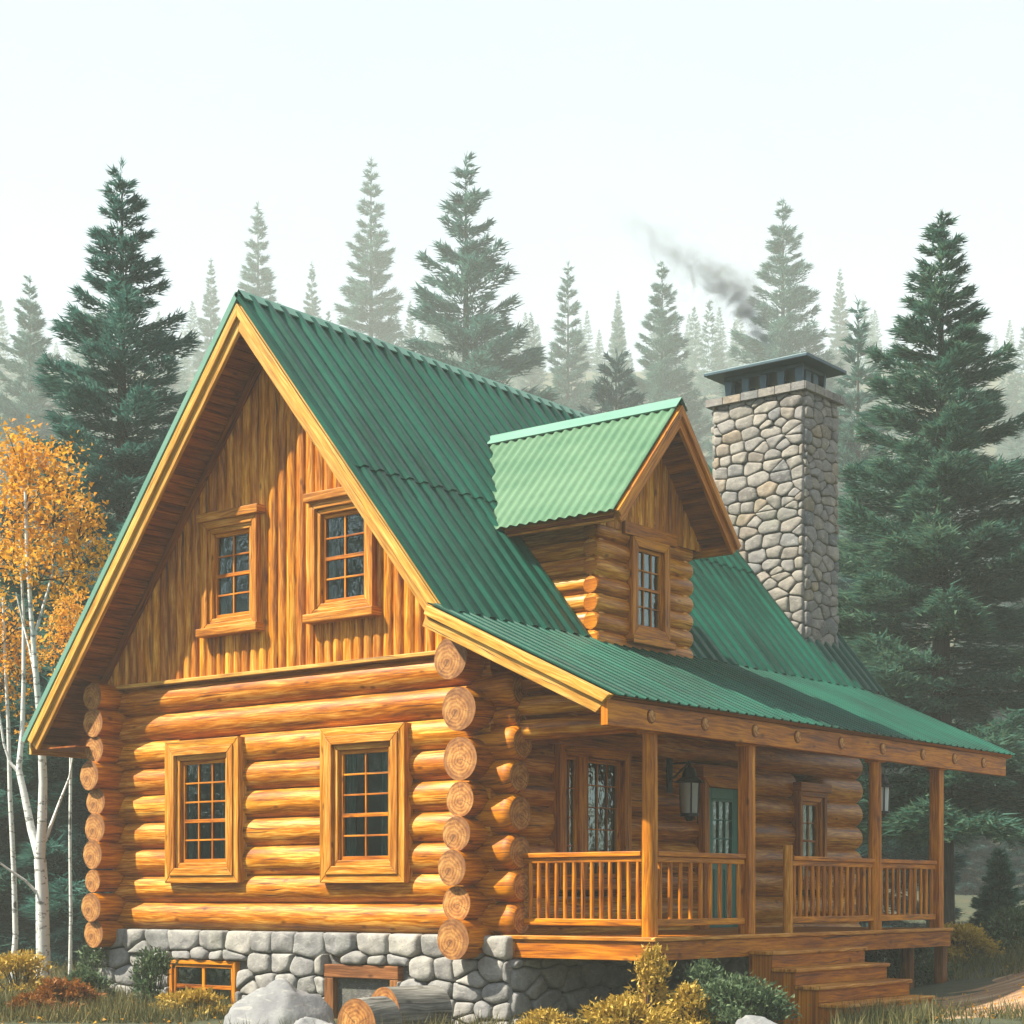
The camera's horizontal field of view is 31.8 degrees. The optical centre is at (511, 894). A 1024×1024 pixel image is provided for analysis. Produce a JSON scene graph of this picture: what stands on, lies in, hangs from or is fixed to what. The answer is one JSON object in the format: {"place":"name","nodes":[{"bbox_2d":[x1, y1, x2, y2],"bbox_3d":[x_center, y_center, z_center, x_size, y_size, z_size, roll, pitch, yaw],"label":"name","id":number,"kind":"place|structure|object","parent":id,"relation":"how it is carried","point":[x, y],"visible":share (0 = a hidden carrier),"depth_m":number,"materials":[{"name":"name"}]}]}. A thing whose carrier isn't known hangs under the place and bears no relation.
{"place":"outdoors","nodes":[
{"label":"outdoors","id":0,"kind":"place"},
{"bbox_2d":[0,919,1023,1023],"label":"grass","id":1,"kind":"structure","parent":0,"point":[922,1013],"depth_m":21.02,"materials":[{"name":"green plant"}]},
{"bbox_2d":[0,369,1023,1023],"bbox_3d":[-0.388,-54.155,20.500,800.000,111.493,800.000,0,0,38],"label":"ground","id":2,"kind":"structure","parent":0,"point":[958,985],"depth_m":26.95,"materials":[{"name":"green plant"}]},
{"bbox_2d":[0,585,53,981],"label":"birch tree","id":3,"kind":"object","parent":2,"relation":"on","point":[5,668],"visible":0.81,"depth_m":28.48,"materials":[{"name":"orange plant"}]},
{"bbox_2d":[0,949,55,993],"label":"pale bush","id":4,"kind":"object","parent":2,"relation":"on","point":[13,963],"visible":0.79,"depth_m":24.11,"materials":[{"name":"yellow plant"}]},
{"bbox_2d":[0,620,59,951],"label":"spruce tree","id":5,"kind":"object","parent":2,"relation":"on","point":[20,830],"visible":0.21,"depth_m":36.51,"materials":[{"name":"green plant"}]},
{"bbox_2d":[4,990,56,1012],"bbox_3d":[-5.835,1.316,21.718,0.638,0.356,0.598,0,0,-26],"label":"rust bush","id":6,"kind":"object","parent":2,"relation":"on","point":[33,996],"visible":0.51,"depth_m":21.63,"materials":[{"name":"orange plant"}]},
{"bbox_2d":[0,500,68,921],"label":"spruce tree","id":7,"kind":"object","parent":2,"relation":"on","point":[2,531],"visible":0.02,"depth_m":42.64,"materials":[{"name":"green plant"}]},
{"bbox_2d":[0,274,100,641],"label":"spruce tree","id":8,"kind":"object","parent":2,"relation":"on","point":[18,411],"visible":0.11,"depth_m":141.14,"materials":[{"name":"green plant"}]},
{"bbox_2d":[1,466,108,841],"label":"spruce tree","id":9,"kind":"object","parent":2,"relation":"on","point":[83,577],"depth_m":46.31,"materials":[{"name":"green plant"}]},
{"bbox_2d":[1,757,112,968],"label":"spruce tree","id":10,"kind":"object","parent":2,"relation":"on","point":[58,928],"visible":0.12,"depth_m":34.46,"materials":[{"name":"green plant"}]},
{"bbox_2d":[0,414,114,977],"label":"birch tree","id":11,"kind":"object","parent":2,"relation":"on","point":[39,838],"visible":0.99,"depth_m":25.87,"materials":[{"name":"orange plant"}]},
{"bbox_2d":[26,575,89,974],"bbox_3d":[-7.361,-1.991,30.398,1.461,6.834,1.654,0,0,38],"label":"birch tree","id":12,"kind":"object","parent":2,"relation":"on","point":[69,627],"visible":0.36,"depth_m":30.37,"materials":[{"name":"orange plant"}]},
{"bbox_2d":[35,975,105,1010],"bbox_3d":[-5.517,1.233,22.333,0.950,0.483,0.894,0,0,38],"label":"rust bush","id":13,"kind":"object","parent":2,"relation":"on","point":[52,988],"visible":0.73,"depth_m":22.19,"materials":[{"name":"orange plant"}]},
{"bbox_2d":[63,965,117,1001],"bbox_3d":[-5.519,1.185,23.236,0.875,0.556,0.666,0,0,-7],"label":"green bush","id":14,"kind":"object","parent":2,"relation":"on","point":[87,976],"visible":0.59,"depth_m":23.14,"materials":[{"name":"green plant"}]},
{"bbox_2d":[72,941,113,987],"bbox_3d":[-5.691,0.933,24.683,0.914,1.024,0.690,0,0,38],"label":"green bush","id":15,"kind":"object","parent":2,"relation":"on","point":[91,952],"visible":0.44,"depth_m":24.47,"materials":[{"name":"green plant"}]},
{"bbox_2d":[0,157,203,964],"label":"spruce tree","id":16,"kind":"object","parent":2,"relation":"on","point":[128,463],"visible":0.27,"depth_m":36.23,"materials":[{"name":"green plant"}]},
{"bbox_2d":[127,944,178,1003],"bbox_3d":[-4.461,1.051,22.455,0.699,0.909,0.610,0,0,-10],"label":"green bush","id":17,"kind":"object","parent":2,"relation":"on","point":[157,964],"visible":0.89,"depth_m":22.42,"materials":[{"name":"green plant"}]},
{"bbox_2d":[151,331,182,437],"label":"spruce tree","id":18,"kind":"object","parent":2,"relation":"on","point":[175,386],"visible":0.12,"depth_m":255.49,"materials":[{"name":"green plant"}]},
{"bbox_2d":[143,986,232,1016],"bbox_3d":[-3.885,1.311,21.967,1.112,0.444,1.012,0,0,12],"label":"ochre bush","id":19,"kind":"object","parent":2,"relation":"on","point":[191,995],"visible":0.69,"depth_m":21.80,"materials":[{"name":"yellow plant"}]},
{"bbox_2d":[190,258,221,384],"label":"spruce tree","id":20,"kind":"object","parent":2,"relation":"on","point":[208,330],"visible":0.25,"depth_m":269.44,"materials":[{"name":"green plant"}]},
{"bbox_2d":[237,201,281,303],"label":"spruce tree","id":21,"kind":"object","parent":2,"relation":"on","point":[267,276],"visible":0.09,"depth_m":226.41,"materials":[{"name":"green plant"}]},
{"bbox_2d":[223,978,335,1023],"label":"boulder","id":22,"kind":"object","parent":2,"relation":"on","point":[276,1000],"visible":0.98,"depth_m":19.45,"materials":[{"name":"grey stone"}]},
{"bbox_2d":[302,262,321,318],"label":"spruce tree","id":23,"kind":"object","parent":2,"relation":"on","point":[311,309],"visible":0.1,"depth_m":269.69,"materials":[{"name":"green plant"}]},
{"bbox_2d":[294,1017,332,1023],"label":"boulder","id":24,"kind":"object","parent":2,"relation":"on","point":[307,1020],"visible":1,"depth_m":18.77,"materials":[{"name":"grey stone"}]},
{"bbox_2d":[331,155,407,349],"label":"spruce tree","id":25,"kind":"object","parent":2,"relation":"on","point":[381,261],"visible":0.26,"depth_m":212.07,"materials":[{"name":"green plant"}]},
{"bbox_2d":[338,996,402,1023],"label":"cut log","id":26,"kind":"object","parent":2,"relation":"on","point":[376,1009],"visible":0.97,"depth_m":19.11,"materials":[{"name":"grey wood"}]},
{"bbox_2d":[402,300,415,349],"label":"spruce tree","id":27,"kind":"object","parent":2,"relation":"on","point":[410,332],"visible":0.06,"depth_m":283.72,"materials":[{"name":"green plant"}]},
{"bbox_2d":[371,985,451,1023],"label":"cut log","id":28,"kind":"object","parent":2,"relation":"on","point":[426,1001],"visible":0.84,"depth_m":19.93,"materials":[{"name":"grey wood"}]},
{"bbox_2d":[393,150,564,405],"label":"spruce tree","id":29,"kind":"object","parent":2,"relation":"on","point":[473,261],"visible":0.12,"depth_m":104.82,"materials":[{"name":"green plant"}]},
{"bbox_2d":[0,298,1023,719],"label":"forest","id":30,"kind":"object","parent":2,"relation":"on","point":[694,360],"visible":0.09,"depth_m":288.18,"materials":[{"name":"green plant"}]},
{"bbox_2d":[21,289,1016,1023],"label":"log cabin","id":31,"kind":"object","parent":2,"relation":"on","point":[381,663],"visible":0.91,"depth_m":22.49,"materials":[{"name":"wood"}]},
{"bbox_2d":[169,959,239,1005],"bbox_3d":[-3.965,1.190,23.344,1.250,0.690,0.185,0,0,38],"label":"basement window","id":32,"kind":"structure","parent":31,"relation":"in","point":[234,966],"depth_m":23.28,"materials":[{"name":"brown wood"}]},
{"bbox_2d":[165,736,246,882],"bbox_3d":[-3.918,-1.085,23.379,1.402,1.862,0.392,0,0,38],"label":"window","id":33,"kind":"structure","parent":31,"relation":"in","point":[205,788],"depth_m":23.43,"materials":[{"name":"brown wood"}]},
{"bbox_2d":[196,503,264,638],"bbox_3d":[-3.520,-4.125,23.060,1.130,1.590,0.440,0,0,38],"label":"window","id":34,"kind":"structure","parent":31,"relation":"in","point":[231,537],"depth_m":23.13,"materials":[{"name":"brown wood"}]},
{"bbox_2d":[302,487,381,624],"bbox_3d":[-1.982,-4.125,21.846,1.170,1.590,0.440,0,0,38],"label":"window","id":35,"kind":"structure","parent":31,"relation":"in","point":[342,547],"depth_m":21.99,"materials":[{"name":"brown wood"}]},
{"bbox_2d":[320,722,412,882],"bbox_3d":[-1.696,-1.085,21.627,1.382,1.882,0.392,0,0,38],"label":"window","id":36,"kind":"structure","parent":31,"relation":"in","point":[366,780],"depth_m":21.68,"materials":[{"name":"brown wood"}]},
{"bbox_2d":[548,734,641,889],"bbox_3d":[0.912,-1.020,22.060,0.430,1.920,1.812,0,0,38],"label":"window","id":37,"kind":"structure","parent":31,"relation":"in","point":[590,808],"depth_m":22.02,"materials":[{"name":"brown wood"}]},
{"bbox_2d":[666,758,703,820],"bbox_3d":[2.228,-1.363,23.149,0.507,0.825,0.375,0,0,38],"label":"wall lantern","id":38,"kind":"object","parent":31,"relation":"attached to","point":[689,781],"depth_m":23.04,"materials":[{"name":"black metal"}]},
{"bbox_2d":[709,787,737,927],"bbox_3d":[2.767,-0.502,24.469,0.362,1.885,0.920,0,0,38],"label":"door","id":39,"kind":"structure","parent":31,"relation":"in","point":[723,803],"depth_m":24.55,"materials":[{"name":"teal paint"}]},
{"bbox_2d":[789,782,831,889],"bbox_3d":[4.278,-0.853,26.321,0.425,1.554,0.920,0,0,38],"label":"window","id":40,"kind":"structure","parent":31,"relation":"in","point":[809,821],"depth_m":26.39,"materials":[{"name":"brown wood"}]},
{"bbox_2d":[881,767,892,816],"bbox_3d":[4.857,-1.350,23.597,0.300,0.660,0.300,0,0,38],"label":"wall lantern","id":41,"kind":"object","parent":31,"relation":"attached to","point":[886,786],"depth_m":23.52,"materials":[{"name":"black metal"}]},
{"bbox_2d":[518,314,546,392],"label":"spruce tree","id":42,"kind":"object","parent":2,"relation":"on","point":[535,375],"visible":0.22,"depth_m":255.66,"materials":[{"name":"green plant"}]},
{"bbox_2d":[515,1007,586,1023],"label":"yellow bush","id":43,"kind":"object","parent":2,"relation":"on","point":[541,1015],"visible":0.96,"depth_m":18.95,"materials":[{"name":"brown plant"}]},
{"bbox_2d":[543,260,598,411],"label":"spruce tree","id":44,"kind":"object","parent":2,"relation":"on","point":[561,376],"visible":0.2,"depth_m":184.27,"materials":[{"name":"green plant"}]},
{"bbox_2d":[577,347,646,414],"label":"spruce tree","id":45,"kind":"object","parent":2,"relation":"on","point":[601,393],"visible":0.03,"depth_m":99.64,"materials":[{"name":"green plant"}]},
{"bbox_2d":[605,291,631,383],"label":"spruce tree","id":46,"kind":"object","parent":2,"relation":"on","point":[617,313],"visible":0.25,"depth_m":311.63,"materials":[{"name":"green plant"}]},
{"bbox_2d":[575,990,688,1023],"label":"golden bush","id":47,"kind":"object","parent":2,"relation":"on","point":[617,1009],"visible":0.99,"depth_m":18.18,"materials":[{"name":"yellow plant"}]},
{"bbox_2d":[613,937,684,1023],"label":"golden shrub","id":48,"kind":"object","parent":2,"relation":"on","point":[651,973],"visible":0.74,"depth_m":18.60,"materials":[{"name":"yellow plant"}]},
{"bbox_2d":[617,261,713,463],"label":"spruce tree","id":49,"kind":"object","parent":2,"relation":"on","point":[659,377],"visible":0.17,"depth_m":168.85,"materials":[{"name":"green plant"}]},
{"bbox_2d":[663,978,719,1023],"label":"ochre bush","id":50,"kind":"object","parent":2,"relation":"on","point":[688,999],"visible":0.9,"depth_m":18.43,"materials":[{"name":"yellow plant"}]},
{"bbox_2d":[667,957,740,1023],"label":"green bush","id":51,"kind":"object","parent":2,"relation":"on","point":[707,972],"visible":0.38,"depth_m":19.14,"materials":[{"name":"green plant"}]},
{"bbox_2d":[705,331,727,433],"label":"spruce tree","id":52,"kind":"object","parent":2,"relation":"on","point":[721,356],"visible":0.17,"depth_m":269.78,"materials":[{"name":"green plant"}]},
{"bbox_2d":[682,970,811,1023],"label":"green bush","id":53,"kind":"object","parent":2,"relation":"on","point":[761,999],"visible":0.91,"depth_m":18.39,"materials":[{"name":"green plant"}]},
{"bbox_2d":[735,1015,776,1023],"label":"boulder","id":54,"kind":"object","parent":2,"relation":"on","point":[749,1019],"visible":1,"depth_m":17.91,"materials":[{"name":"grey stone"}]},
{"bbox_2d":[700,199,866,530],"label":"spruce tree","id":55,"kind":"object","parent":2,"relation":"on","point":[782,337],"visible":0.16,"depth_m":161.78,"materials":[{"name":"green plant"}]},
{"bbox_2d":[825,268,862,391],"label":"spruce tree","id":56,"kind":"object","parent":2,"relation":"on","point":[839,316],"visible":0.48,"depth_m":297.47,"materials":[{"name":"green plant"}]},
{"bbox_2d":[836,530,973,927],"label":"spruce tree","id":57,"kind":"object","parent":2,"relation":"on","point":[896,852],"visible":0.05,"depth_m":46.12,"materials":[{"name":"green plant"}]},
{"bbox_2d":[831,296,980,885],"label":"spruce tree","id":58,"kind":"object","parent":2,"relation":"on","point":[845,443],"visible":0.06,"depth_m":84.61,"materials":[{"name":"green plant"}]},
{"bbox_2d":[865,926,961,985],"bbox_3d":[5.658,0.880,25.489,1.498,0.914,1.319,0,0,7],"label":"green bush","id":59,"kind":"object","parent":2,"relation":"on","point":[894,956],"visible":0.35,"depth_m":25.30,"materials":[{"name":"green plant"}]},
{"bbox_2d":[835,207,1023,927],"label":"spruce tree","id":60,"kind":"object","parent":2,"relation":"on","point":[947,604],"visible":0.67,"depth_m":35.13,"materials":[{"name":"green plant"}]},
{"bbox_2d":[884,971,1023,1018],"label":"path","id":61,"kind":"structure","parent":2,"relation":"on","point":[1004,985],"depth_m":21.77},
{"bbox_2d":[917,784,1013,895],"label":"spruce tree","id":62,"kind":"object","parent":2,"relation":"on","point":[968,882],"visible":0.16,"depth_m":73.42,"materials":[{"name":"green plant"}]},
{"bbox_2d":[929,921,1005,962],"bbox_3d":[6.933,0.728,27.440,1.086,0.760,1.044,0,0,38],"label":"ochre bush","id":63,"kind":"object","parent":2,"relation":"on","point":[968,934],"visible":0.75,"depth_m":27.37,"materials":[{"name":"yellow plant"}]},
{"bbox_2d":[953,642,1023,865],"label":"spruce tree","id":64,"kind":"object","parent":2,"relation":"on","point":[985,860],"visible":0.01,"depth_m":94.59,"materials":[{"name":"green plant"}]},
{"bbox_2d":[967,846,1023,949],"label":"spruce tree","id":65,"kind":"object","parent":2,"relation":"on","point":[992,896],"visible":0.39,"depth_m":29.39,"materials":[{"name":"green plant"}]},
{"bbox_2d":[973,905,1023,950],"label":"green bush","id":66,"kind":"object","parent":2,"relation":"on","point":[1007,923],"visible":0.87,"depth_m":28.29,"materials":[{"name":"green plant"}]},
{"bbox_2d":[977,534,1023,719],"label":"spruce tree","id":67,"kind":"object","parent":2,"relation":"on","point":[1010,604],"visible":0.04,"depth_m":108.92,"materials":[{"name":"green plant"}]},
{"bbox_2d":[987,795,1023,894],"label":"spruce tree","id":68,"kind":"object","parent":2,"relation":"on","point":[1018,870],"visible":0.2,"depth_m":65.67,"materials":[{"name":"green plant"}]},
{"bbox_2d":[992,360,1023,462],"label":"spruce tree","id":69,"kind":"object","parent":2,"relation":"on","point":[1013,412],"visible":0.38,"depth_m":240.70,"materials":[{"name":"green plant"}]},
{"bbox_2d":[0,0,1023,372],"label":"sky","id":70,"kind":"structure","parent":0,"point":[616,140],"materials":[{"name":"white"}]},
{"bbox_2d":[1,963,1023,1023],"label":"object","id":71,"kind":"object","parent":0,"point":[850,1022],"visible":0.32,"depth_m":20.76,"materials":[{"name":"brown soil"}]}
]}

